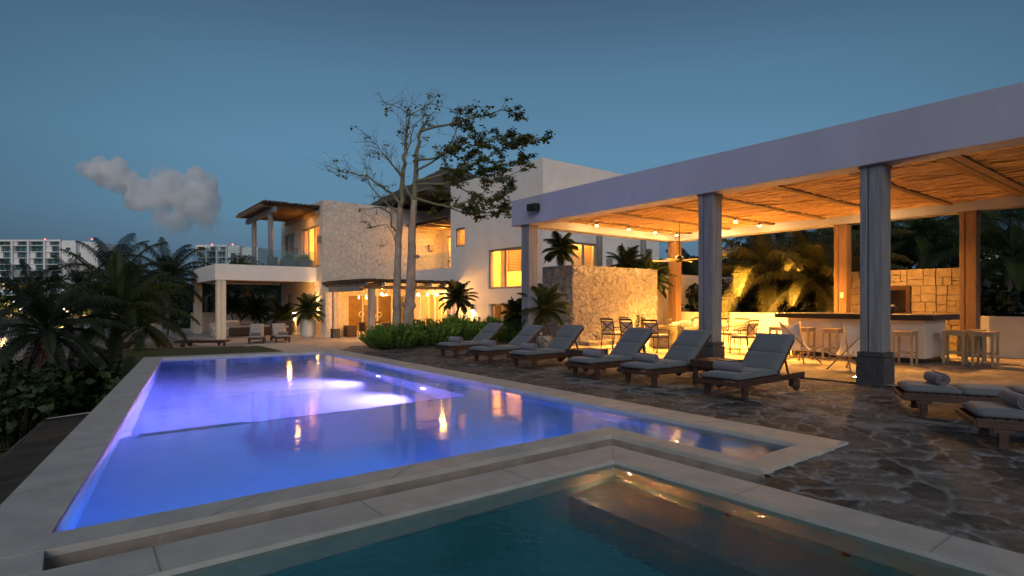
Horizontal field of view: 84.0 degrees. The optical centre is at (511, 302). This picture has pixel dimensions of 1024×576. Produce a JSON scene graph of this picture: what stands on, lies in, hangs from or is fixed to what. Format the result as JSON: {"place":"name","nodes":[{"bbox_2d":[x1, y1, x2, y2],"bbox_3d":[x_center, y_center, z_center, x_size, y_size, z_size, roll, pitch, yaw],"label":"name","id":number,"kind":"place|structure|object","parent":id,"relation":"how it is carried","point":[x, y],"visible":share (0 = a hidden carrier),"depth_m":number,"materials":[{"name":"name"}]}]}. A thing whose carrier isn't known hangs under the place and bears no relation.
{"place":"outdoors","nodes":[
{"label":"outdoors","id":0,"kind":"place"},
{"bbox_2d":[0,329,197,370],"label":"side terrace","id":1,"kind":"structure","parent":0,"point":[76,366],"depth_m":23.95,"materials":[{"name":"stone"}]},
{"bbox_2d":[122,322,166,378],"bbox_3d":[-13.590,1.465,21.433,0.044,1.370,15.676,0,0,-28],"label":"glass guard","id":2,"kind":"object","parent":1,"relation":"on","point":[131,342],"visible":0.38,"depth_m":16.60,"materials":[{"name":"glass"}]},
{"bbox_2d":[98,345,241,370],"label":"garden wall","id":3,"kind":"structure","parent":1,"relation":"on","point":[100,361],"depth_m":18.69,"materials":[{"name":"stone"}]},
{"bbox_2d":[132,346,283,368],"bbox_3d":[-9.418,1.835,17.605,3.890,0.630,5.000,0,0,-37],"label":"lawn strip","id":4,"kind":"object","parent":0,"point":[138,357],"visible":0.14,"depth_m":17.80,"materials":[{"name":"green plant"}]},
{"bbox_2d":[168,329,368,348],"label":"house patio","id":5,"kind":"structure","parent":0,"point":[342,342],"depth_m":28.77,"materials":[{"name":"stone"}]},
{"bbox_2d":[209,288,249,319],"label":"young palm","id":6,"kind":"object","parent":5,"relation":"on","point":[234,305],"visible":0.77,"depth_m":37.29,"materials":[{"name":"green plant"}]},
{"bbox_2d":[191,312,274,332],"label":"boundary wall","id":7,"kind":"structure","parent":5,"relation":"on","point":[208,318],"depth_m":37.33,"materials":[{"name":"paint"}]},
{"bbox_2d":[213,293,275,313],"bbox_3d":[-18.195,0.101,38.824,4.000,1.599,0.105,0,0,-37],"label":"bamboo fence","id":8,"kind":"object","parent":5,"relation":"on","point":[269,302],"visible":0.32,"depth_m":39.45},
{"bbox_2d":[226,320,271,335],"bbox_3d":[-15.404,1.430,33.053,2.300,0.860,1.500,0,0,-41],"label":"sofa","id":9,"kind":"object","parent":5,"relation":"on","point":[243,329],"visible":0.66,"depth_m":32.38,"materials":[{"name":"wicker"}]},
{"bbox_2d":[236,294,275,323],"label":"young palm","id":10,"kind":"object","parent":5,"relation":"on","point":[258,311],"visible":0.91,"depth_m":38.08,"materials":[{"name":"green plant"}]},
{"bbox_2d":[248,324,265,343],"bbox_3d":[-12.213,1.456,27.210,0.770,0.882,2.035,0,0,-22],"label":"sun lounger","id":11,"kind":"object","parent":5,"relation":"on","point":[257,328],"visible":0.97,"depth_m":27.49,"materials":[{"name":"fabric"}]},
{"bbox_2d":[263,298,295,330],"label":"young palm","id":12,"kind":"object","parent":5,"relation":"on","point":[283,310],"visible":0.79,"depth_m":35.56,"materials":[{"name":"green plant"}]},
{"bbox_2d":[270,323,290,342],"bbox_3d":[-11.342,1.456,27.861,0.770,0.882,2.035,0,0,-29],"label":"sun lounger","id":13,"kind":"object","parent":5,"relation":"on","point":[277,327],"visible":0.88,"depth_m":28.10,"materials":[{"name":"fabric"}]},
{"bbox_2d":[251,342,331,350],"bbox_3d":[-7.833,1.905,20.459,2.480,0.490,7.600,0,0,-37],"label":"entrance step","id":14,"kind":"object","parent":5,"relation":"on","point":[295,346],"visible":0.19,"depth_m":21.68,"materials":[{"name":"stone"}]},
{"bbox_2d":[301,319,315,337],"bbox_3d":[-11.288,1.410,31.548,0.760,0.980,0.760,0,0,-37],"label":"pot","id":15,"kind":"object","parent":5,"relation":"on","point":[308,327],"visible":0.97,"depth_m":31.24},
{"bbox_2d":[288,292,325,325],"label":"young palm","id":16,"kind":"object","parent":15,"relation":"in","point":[309,305],"visible":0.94,"depth_m":31.27,"materials":[{"name":"green plant"}]},
{"bbox_2d":[321,278,457,340],"bbox_3d":[-6.656,0.347,31.151,5.655,3.106,5.629,0,0,-37],"label":"dining pergola","id":17,"kind":"object","parent":5,"relation":"on","point":[371,285],"visible":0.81,"depth_m":29.60,"materials":[{"name":"wood"}]},
{"bbox_2d":[437,279,478,318],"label":"young palm","id":18,"kind":"object","parent":5,"relation":"on","point":[457,296],"visible":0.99,"depth_m":24.93,"materials":[{"name":"green plant"}]},
{"bbox_2d":[191,157,736,339],"bbox_3d":[-4.732,-2.220,30.906,18.680,8.400,25.600,0,0,-37],"label":"villa","id":19,"kind":"object","parent":5,"relation":"on","point":[485,255],"visible":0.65,"depth_m":31.41,"materials":[{"name":"paint"}]},
{"bbox_2d":[236,199,319,262],"bbox_3d":[-13.949,-3.761,33.509,3.165,3.484,6.449,0,0,-37],"label":"terrace pergola","id":20,"kind":"object","parent":19,"relation":"on","point":[270,212],"visible":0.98,"depth_m":32.28,"materials":[{"name":"wood"}]},
{"bbox_2d":[303,225,318,266],"bbox_3d":[-11.749,-3.260,33.431,0.080,2.372,3.142,0,0,-37],"label":"window","id":21,"kind":"structure","parent":19,"relation":"in","point":[308,229],"depth_m":33.81,"materials":[{"name":"metal"}]},
{"bbox_2d":[348,294,404,334],"bbox_3d":[-8.000,0.690,33.793,3.702,2.372,0.080,0,0,-37],"label":"glass door","id":22,"kind":"structure","parent":19,"relation":"in","point":[361,295],"depth_m":33.70,"materials":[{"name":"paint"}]},
{"bbox_2d":[369,167,476,212],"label":"thatched roof","id":23,"kind":"structure","parent":19,"relation":"on","point":[421,205],"depth_m":34.03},
{"bbox_2d":[421,293,442,320],"bbox_3d":[-4.459,0.665,32.849,0.080,2.422,3.142,0,0,-37],"label":"folding door","id":24,"kind":"structure","parent":19,"relation":"in","point":[434,294],"depth_m":33.45,"materials":[{"name":"paint"}]},
{"bbox_2d":[489,246,520,288],"bbox_3d":[-0.276,-1.660,27.456,0.150,1.932,2.692,0,0,-37],"label":"window","id":25,"kind":"structure","parent":19,"relation":"in","point":[507,259],"depth_m":27.38,"materials":[{"name":"glass"}]},
{"bbox_2d":[0,305,1023,328],"bbox_3d":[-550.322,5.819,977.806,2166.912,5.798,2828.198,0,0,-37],"label":"terrain","id":26,"kind":"structure","parent":0,"point":[12,320],"depth_m":173.86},
{"bbox_2d":[0,365,64,455],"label":"sea grape bush","id":27,"kind":"object","parent":26,"relation":"on","point":[21,396],"visible":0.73,"depth_m":13.75,"materials":[{"name":"green plant"}]},
{"bbox_2d":[0,259,72,334],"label":"palm tree","id":28,"kind":"object","parent":26,"relation":"on","point":[17,281],"visible":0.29,"depth_m":33.91,"materials":[{"name":"green plant"}]},
{"bbox_2d":[0,412,89,504],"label":"wooden deck","id":29,"kind":"structure","parent":26,"relation":"on","point":[23,459],"depth_m":10.81,"materials":[{"name":"wood"}]},
{"bbox_2d":[3,361,95,429],"bbox_3d":[-13.165,2.893,15.858,2.754,2.524,2.738,0,0,-4],"label":"sea grape bush","id":30,"kind":"object","parent":26,"relation":"on","point":[72,401],"visible":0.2,"depth_m":15.91,"materials":[{"name":"green plant"}]},
{"bbox_2d":[0,239,117,295],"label":"hotel","id":31,"kind":"structure","parent":26,"relation":"on","point":[35,255],"depth_m":291.53,"materials":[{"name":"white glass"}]},
{"bbox_2d":[0,259,139,386],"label":"palm tree","id":32,"kind":"object","parent":26,"relation":"on","point":[47,340],"visible":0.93,"depth_m":16.68,"materials":[{"name":"green plant"}]},
{"bbox_2d":[42,255,109,327],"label":"palm tree","id":33,"kind":"object","parent":26,"relation":"on","point":[77,280],"visible":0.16,"depth_m":41.55,"materials":[{"name":"green plant"}]},
{"bbox_2d":[85,354,121,412],"bbox_3d":[-11.511,2.671,16.966,2.218,2.430,2.331,0,0,-37],"label":"sea grape bush","id":34,"kind":"object","parent":26,"relation":"on","point":[112,373],"visible":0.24,"depth_m":16.54,"materials":[{"name":"green plant"}]},
{"bbox_2d":[56,233,190,338],"bbox_3d":[-18.439,0.640,27.231,5.374,7.756,5.456,0,0,-37],"label":"palm tree","id":35,"kind":"object","parent":26,"relation":"on","point":[105,259],"visible":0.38,"depth_m":27.08,"materials":[{"name":"green plant"}]},
{"bbox_2d":[56,249,199,367],"bbox_3d":[-13.061,1.115,19.305,4.251,5.858,4.400,0,0,-37],"label":"palm tree","id":36,"kind":"object","parent":26,"relation":"on","point":[123,284],"visible":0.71,"depth_m":19.01,"materials":[{"name":"green plant"}]},
{"bbox_2d":[128,237,214,335],"bbox_3d":[-20.544,0.554,33.878,4.882,9.194,4.706,0,0,-37],"label":"palm tree","id":37,"kind":"object","parent":26,"relation":"on","point":[176,271],"visible":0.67,"depth_m":33.96,"materials":[{"name":"green plant"}]},
{"bbox_2d":[162,284,244,328],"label":"dense tree","id":38,"kind":"object","parent":26,"relation":"on","point":[186,324],"visible":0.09,"depth_m":58.77,"materials":[{"name":"green plant"}]},
{"bbox_2d":[179,267,230,324],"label":"palm tree","id":39,"kind":"object","parent":26,"relation":"on","point":[206,291],"visible":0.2,"depth_m":49.51,"materials":[{"name":"green plant"}]},
{"bbox_2d":[196,244,267,285],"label":"hotel","id":40,"kind":"structure","parent":26,"relation":"on","point":[216,254],"depth_m":281.65,"materials":[{"name":"white concrete"}]},
{"bbox_2d":[204,262,260,311],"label":"palm tree","id":41,"kind":"object","parent":26,"relation":"on","point":[234,287],"visible":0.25,"depth_m":45.87,"materials":[{"name":"green plant"}]},
{"bbox_2d":[240,263,280,304],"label":"palm tree","id":42,"kind":"object","parent":26,"relation":"on","point":[274,289],"visible":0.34,"depth_m":47.52,"materials":[{"name":"green plant"}]},
{"bbox_2d":[0,349,847,558],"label":"swimming pool","id":43,"kind":"structure","parent":26,"relation":"in","point":[36,505],"depth_m":5.02,"materials":[{"name":"stone"}]},
{"bbox_2d":[57,353,787,531],"bbox_3d":[-3.730,1.442,9.428,5.800,0.001,14.000,0,0,-37],"label":"pool surface","id":44,"kind":"object","parent":43,"relation":"in","point":[194,432],"visible":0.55,"depth_m":6.53,"materials":[{"name":"liquid"}]},
{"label":"gutter floor","id":45,"kind":"structure","parent":43,"relation":"in","visible":0},
{"bbox_2d":[0,551,43,575],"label":"end slab","id":46,"kind":"structure","parent":45,"relation":"on","point":[25,564],"depth_m":3.05,"materials":[{"name":"stone"}]},
{"bbox_2d":[44,438,766,570],"bbox_3d":[-0.223,1.585,3.905,4.680,0.310,1.868,0,0,-37],"label":"gutter side","id":47,"kind":"object","parent":45,"relation":"on","point":[66,559],"visible":0.2,"depth_m":4.28,"materials":[{"name":"stone"}]},
{"bbox_2d":[22,444,1023,575],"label":"spa pool","id":48,"kind":"structure","parent":26,"relation":"on","point":[177,557],"depth_m":3.65,"materials":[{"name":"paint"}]},
{"bbox_2d":[171,464,986,575],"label":"spa surface","id":49,"kind":"object","parent":48,"relation":"in","point":[613,520],"visible":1,"depth_m":3.40,"materials":[{"name":"liquid"}]},
{"bbox_2d":[657,248,736,292],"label":"palm tree","id":50,"kind":"object","parent":26,"relation":"on","point":[690,268],"visible":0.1,"depth_m":26.09,"materials":[{"name":"green plant"}]},
{"bbox_2d":[722,230,833,276],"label":"palm tree","id":51,"kind":"object","parent":26,"relation":"on","point":[776,235],"visible":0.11,"depth_m":33.07,"materials":[{"name":"green plant"}]},
{"bbox_2d":[895,220,1009,288],"bbox_3d":[25.953,-1.594,34.119,6.524,7.012,7.214,0,0,-37],"label":"dense tree","id":52,"kind":"object","parent":26,"relation":"on","point":[909,265],"visible":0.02,"depth_m":33.69,"materials":[{"name":"green plant"}]},
{"bbox_2d":[929,228,1023,288],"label":"dense tree","id":53,"kind":"object","parent":26,"relation":"on","point":[981,258],"visible":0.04,"depth_m":30.90,"materials":[{"name":"green plant"}]},
{"bbox_2d":[0,0,1023,283],"label":"sky","id":54,"kind":"structure","parent":0,"point":[152,120],"materials":[{"name":"blue"}]},
{"bbox_2d":[337,343,1023,553],"bbox_3d":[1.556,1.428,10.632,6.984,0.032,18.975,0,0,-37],"label":"flagstone deck","id":55,"kind":"structure","parent":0,"point":[943,467],"depth_m":5.99,"materials":[{"name":"stone"}]},
{"bbox_2d":[367,339,510,349],"bbox_3d":[-2.403,1.400,19.887,5.400,0.040,2.680,0,0,-37],"label":"garden bed","id":56,"kind":"object","parent":55,"relation":"on","point":[433,346],"visible":0.21,"depth_m":18.02,"materials":[{"name":"soil"}]},
{"bbox_2d":[358,322,425,348],"bbox_3d":[-3.691,0.986,17.764,2.243,0.836,1.861,0,0,-37],"label":"leafy bush","id":57,"kind":"object","parent":56,"relation":"on","point":[380,336],"visible":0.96,"depth_m":17.37,"materials":[{"name":"green plant"}]},
{"bbox_2d":[399,318,460,346],"bbox_3d":[-2.892,0.931,18.650,2.464,0.946,1.873,0,0,-37],"label":"leafy bush","id":58,"kind":"object","parent":56,"relation":"on","point":[435,333],"visible":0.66,"depth_m":18.42,"materials":[{"name":"green plant"}]},
{"bbox_2d":[305,85,555,345],"bbox_3d":[-2.415,-2.781,18.302,7.596,8.419,2.386,0,0,0],"label":"twin trunk tree","id":59,"kind":"object","parent":56,"relation":"on","point":[513,143],"visible":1,"depth_m":18.12,"materials":[{"name":"green plant"}]},
{"bbox_2d":[437,313,483,340],"bbox_3d":[-1.965,0.878,20.139,2.282,1.052,1.739,0,0,-37],"label":"leafy bush","id":60,"kind":"object","parent":56,"relation":"on","point":[463,324],"visible":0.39,"depth_m":19.88,"materials":[{"name":"green plant"}]},
{"bbox_2d":[460,315,509,340],"bbox_3d":[-0.986,0.908,20.752,1.972,0.990,1.676,0,0,-37],"label":"leafy bush","id":61,"kind":"object","parent":56,"relation":"on","point":[489,320],"visible":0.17,"depth_m":20.43,"materials":[{"name":"green plant"}]},
{"bbox_2d":[498,319,521,341],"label":"leafy bush","id":62,"kind":"object","parent":56,"relation":"on","point":[507,335],"visible":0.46,"depth_m":20.32,"materials":[{"name":"green plant"}]},
{"bbox_2d":[435,323,507,357],"bbox_3d":[-1.035,0.977,15.330,2.035,0.841,0.770,0,0,-40],"label":"sun lounger","id":63,"kind":"object","parent":55,"relation":"on","point":[489,331],"visible":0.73,"depth_m":15.18,"materials":[{"name":"fabric"}]},
{"bbox_2d":[467,325,542,362],"bbox_3d":[-0.046,0.977,13.861,2.035,0.841,0.770,0,0,-36],"label":"sun lounger","id":64,"kind":"object","parent":55,"relation":"on","point":[528,333],"visible":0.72,"depth_m":13.63,"materials":[{"name":"fabric"}]},
{"bbox_2d":[500,297,521,334],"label":"young palm","id":65,"kind":"object","parent":55,"relation":"on","point":[513,316],"visible":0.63,"depth_m":20.23,"materials":[{"name":"green plant"}]},
{"bbox_2d":[506,324,583,368],"bbox_3d":[0.880,0.951,12.819,2.035,0.892,0.770,0,0,-40],"label":"sun lounger","id":66,"kind":"object","parent":55,"relation":"on","point":[566,336],"visible":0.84,"depth_m":12.70,"materials":[{"name":"fabric"}]},
{"bbox_2d":[565,347,607,370],"bbox_3d":[1.575,1.185,11.986,0.672,0.425,0.600,0,0,-37],"label":"side table","id":67,"kind":"object","parent":55,"relation":"on","point":[574,351],"visible":0.52,"depth_m":11.90,"materials":[{"name":"brown wood"}]},
{"bbox_2d":[542,265,657,345],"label":"retaining wall","id":68,"kind":"structure","parent":55,"relation":"on","point":[595,294],"depth_m":19.53,"materials":[{"name":"stone"}]},
{"bbox_2d":[542,231,578,265],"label":"young palm","id":69,"kind":"object","parent":68,"relation":"on","point":[559,247],"visible":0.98,"depth_m":19.43,"materials":[{"name":"green plant"}]},
{"bbox_2d":[605,243,645,267],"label":"young palm","id":70,"kind":"object","parent":68,"relation":"on","point":[625,256],"visible":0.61,"depth_m":22.82,"materials":[{"name":"green plant"}]},
{"bbox_2d":[637,254,677,298],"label":"young palm","id":71,"kind":"object","parent":68,"relation":"on","point":[649,263],"visible":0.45,"depth_m":21.85,"materials":[{"name":"green plant"}]},
{"bbox_2d":[565,327,662,378],"bbox_3d":[2.031,0.951,11.171,2.035,0.892,0.770,0,0,-35],"label":"sun lounger","id":72,"kind":"object","parent":55,"relation":"on","point":[632,342],"visible":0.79,"depth_m":11.05,"materials":[{"name":"fabric"}]},
{"bbox_2d":[617,329,711,386],"bbox_3d":[2.859,0.951,10.222,2.035,0.892,0.770,0,0,-35],"label":"sun lounger","id":73,"kind":"object","parent":55,"relation":"on","point":[686,347],"visible":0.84,"depth_m":10.13,"materials":[{"name":"fabric"}]},
{"bbox_2d":[634,352,658,362],"bbox_3d":[2.332,0.952,9.881,0.150,0.154,0.440,0,0,-33],"label":"rolled towel","id":74,"kind":"object","parent":73,"relation":"on","point":[646,357],"visible":1,"depth_m":9.81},
{"bbox_2d":[681,279,740,312],"bbox_3d":[8.142,0.330,23.722,3.405,2.745,3.180,0,0,6],"label":"dense bush","id":75,"kind":"object","parent":55,"relation":"on","point":[694,308],"visible":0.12,"depth_m":23.80,"materials":[{"name":"green plant"}]},
{"bbox_2d":[690,357,742,387],"bbox_3d":[3.517,1.185,9.783,0.672,0.425,0.600,0,0,-37],"label":"side table","id":76,"kind":"object","parent":55,"relation":"on","point":[702,362],"visible":0.5,"depth_m":9.77,"materials":[{"name":"brown wood"}]},
{"bbox_2d":[663,312,787,342],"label":"parapet wall","id":77,"kind":"structure","parent":55,"relation":"on","point":[767,321],"depth_m":20.16,"materials":[{"name":"paint"}]},
{"bbox_2d":[696,333,804,399],"bbox_3d":[3.793,0.951,8.957,2.035,0.892,0.770,0,0,-38],"label":"sun lounger","id":78,"kind":"object","parent":55,"relation":"on","point":[764,359],"visible":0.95,"depth_m":8.94,"materials":[{"name":"fabric"}]},
{"bbox_2d":[713,360,744,371],"bbox_3d":[3.276,0.952,8.602,0.150,0.154,0.440,0,0,-42],"label":"rolled towel","id":79,"kind":"object","parent":78,"relation":"on","point":[733,366],"visible":1,"depth_m":8.54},
{"bbox_2d":[732,290,801,312],"bbox_3d":[10.190,0.621,22.122,3.298,2.311,3.044,0,0,-18],"label":"dense bush","id":80,"kind":"object","parent":55,"relation":"on","point":[753,308],"visible":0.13,"depth_m":22.31,"materials":[{"name":"green plant"}]},
{"bbox_2d":[694,228,858,323],"bbox_3d":[10.008,-1.255,21.699,6.147,5.887,6.277,0,0,-37],"label":"palm tree","id":81,"kind":"object","parent":55,"relation":"on","point":[777,256],"visible":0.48,"depth_m":21.16,"materials":[{"name":"green plant"}]},
{"bbox_2d":[570,341,1023,386],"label":"pavilion floor","id":82,"kind":"structure","parent":55,"relation":"on","point":[1007,372],"depth_m":12.13,"materials":[{"name":"stone"}]},
{"bbox_2d":[536,335,552,347],"bbox_3d":[0.984,1.200,17.500,0.580,0.400,0.580,0,0,-37],"label":"plant pot","id":83,"kind":"object","parent":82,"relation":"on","point":[543,341],"visible":0.6,"depth_m":17.25,"materials":[{"name":"stone"}]},
{"bbox_2d":[516,283,573,335],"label":"young palm","id":84,"kind":"object","parent":83,"relation":"in","point":[545,308],"visible":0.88,"depth_m":17.31,"materials":[{"name":"green plant"}]},
{"bbox_2d":[600,318,620,348],"bbox_3d":[3.106,0.930,17.570,0.608,0.936,0.568,0,0,-39],"label":"dining chair","id":85,"kind":"object","parent":82,"relation":"on","point":[608,327],"visible":0.91,"depth_m":17.41,"materials":[{"name":"wood"}]},
{"bbox_2d":[642,319,669,352],"bbox_3d":[4.078,0.930,16.172,0.609,0.936,0.568,0,0,-41],"label":"dining chair","id":86,"kind":"object","parent":82,"relation":"on","point":[655,331],"visible":0.69,"depth_m":15.99,"materials":[{"name":"wood"}]},
{"bbox_2d":[633,323,737,348],"bbox_3d":[5.191,1.024,17.218,1.900,0.745,2.900,0,0,-37],"label":"dining table","id":87,"kind":"object","parent":82,"relation":"on","point":[663,342],"visible":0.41,"depth_m":17.42,"materials":[{"name":"brown"}]},
{"bbox_2d":[723,318,749,349],"bbox_3d":[6.843,0.930,17.348,0.608,0.936,0.568,0,0,-34],"label":"dining chair","id":88,"kind":"object","parent":82,"relation":"on","point":[741,325],"visible":0.73,"depth_m":17.36,"materials":[{"name":"wood"}]},
{"bbox_2d":[729,320,758,352],"bbox_3d":[6.461,0.930,15.810,0.568,0.936,0.608,0,0,-37],"label":"dining chair","id":89,"kind":"object","parent":82,"relation":"on","point":[751,330],"visible":0.94,"depth_m":15.65,"materials":[{"name":"wood"}]},
{"bbox_2d":[512,82,1023,386],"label":"pavilion","id":90,"kind":"structure","parent":82,"relation":"on","point":[961,156],"depth_m":12.38,"materials":[{"name":"paint"}]},
{"bbox_2d":[779,321,822,363],"bbox_3d":[6.820,0.927,13.439,0.632,0.966,0.743,0,0,-16],"label":"sling chair","id":91,"kind":"object","parent":82,"relation":"on","point":[799,344],"visible":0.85,"depth_m":13.60,"materials":[{"name":"fabric"}]},
{"bbox_2d":[821,328,845,359],"bbox_3d":[7.967,1.018,14.093,0.400,0.765,0.400,0,0,-35],"label":"bar stool","id":92,"kind":"object","parent":82,"relation":"on","point":[837,331],"visible":0.81,"depth_m":14.05,"materials":[{"name":"brown wood"}]},
{"bbox_2d":[824,323,859,371],"bbox_3d":[7.065,0.927,11.947,0.743,0.966,0.632,0,0,-29],"label":"sling chair","id":93,"kind":"object","parent":82,"relation":"on","point":[850,345],"visible":0.79,"depth_m":12.05,"materials":[{"name":"fabric"}]},
{"bbox_2d":[775,312,959,363],"bbox_3d":[9.242,0.835,14.831,2.480,1.130,3.620,0,0,-37],"label":"bar counter","id":94,"kind":"object","parent":82,"relation":"on","point":[929,328],"visible":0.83,"depth_m":13.50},
{"bbox_2d":[851,268,958,354],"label":"block wall","id":95,"kind":"structure","parent":82,"relation":"on","point":[926,291],"depth_m":15.90,"materials":[{"name":"beige stone"}]},
{"bbox_2d":[892,331,917,365],"bbox_3d":[8.869,1.018,12.836,0.400,0.765,0.400,0,0,-39],"label":"bar stool","id":96,"kind":"object","parent":82,"relation":"on","point":[898,334],"visible":0.92,"depth_m":12.78,"materials":[{"name":"brown wood"}]},
{"bbox_2d":[942,330,967,364],"bbox_3d":[10.128,1.018,13.002,0.400,0.765,0.400,0,0,-41],"label":"bar stool","id":97,"kind":"object","parent":82,"relation":"on","point":[947,333],"visible":1,"depth_m":12.97,"materials":[{"name":"brown wood"}]},
{"bbox_2d":[971,331,999,366],"bbox_3d":[10.490,1.018,12.612,0.400,0.765,0.400,0,0,-35],"label":"bar stool","id":98,"kind":"object","parent":82,"relation":"on","point":[991,334],"visible":1,"depth_m":12.56,"materials":[{"name":"brown wood"}]},
{"bbox_2d":[794,291,833,311],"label":"dense bush","id":99,"kind":"object","parent":55,"relation":"on","point":[806,304],"visible":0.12,"depth_m":20.41,"materials":[{"name":"green plant"}]},
{"bbox_2d":[738,229,914,312],"bbox_3d":[11.022,-0.613,20.267,5.209,4.634,5.355,0,0,2],"label":"palm tree","id":100,"kind":"object","parent":55,"relation":"on","point":[820,263],"visible":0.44,"depth_m":19.75,"materials":[{"name":"green plant"}]},
{"bbox_2d":[777,220,926,266],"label":"palm tree","id":101,"kind":"object","parent":55,"relation":"on","point":[854,227],"visible":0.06,"depth_m":29.37,"materials":[{"name":"green plant"}]},
{"bbox_2d":[859,211,1008,271],"bbox_3d":[19.001,-2.200,25.750,5.612,7.750,5.981,0,0,-37],"label":"palm tree","id":102,"kind":"object","parent":55,"relation":"on","point":[925,225],"visible":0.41,"depth_m":25.41,"materials":[{"name":"green plant"}]},
{"bbox_2d":[893,380,1023,415],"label":"sun lounger","id":103,"kind":"object","parent":55,"relation":"on","point":[923,394],"visible":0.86,"depth_m":7.00,"materials":[{"name":"fabric"}]},
{"bbox_2d":[923,370,950,385],"bbox_3d":[5.395,0.952,7.230,0.150,0.154,0.440,0,0,18],"label":"rolled towel","id":104,"kind":"object","parent":103,"relation":"on","point":[939,378],"visible":1,"depth_m":7.09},
{"bbox_2d":[921,208,1023,291],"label":"palm tree","id":105,"kind":"object","parent":55,"relation":"on","point":[1001,242],"visible":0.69,"depth_m":20.81,"materials":[{"name":"green plant"}]},
{"bbox_2d":[956,401,1023,448],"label":"sun lounger","id":106,"kind":"object","parent":55,"relation":"on","point":[1003,421],"visible":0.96,"depth_m":5.50,"materials":[{"name":"fabric"}]},
{"bbox_2d":[998,388,1023,409],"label":"rolled towel","id":107,"kind":"object","parent":106,"relation":"on","point":[1013,397],"visible":1,"depth_m":5.63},
{"bbox_2d":[980,316,1023,357],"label":"parapet wall","id":108,"kind":"structure","parent":55,"relation":"on","point":[1010,329],"depth_m":14.60,"materials":[{"name":"paint"}]},
{"bbox_2d":[980,279,1023,316],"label":"dense bush","id":109,"kind":"object","parent":55,"relation":"on","point":[995,301],"visible":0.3,"depth_m":16.42,"materials":[{"name":"green plant"}]},
{"bbox_2d":[981,254,1023,307],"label":"dense tree","id":110,"kind":"object","parent":55,"relation":"on","point":[1021,292],"visible":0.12,"depth_m":26.88,"materials":[{"name":"green plant"}]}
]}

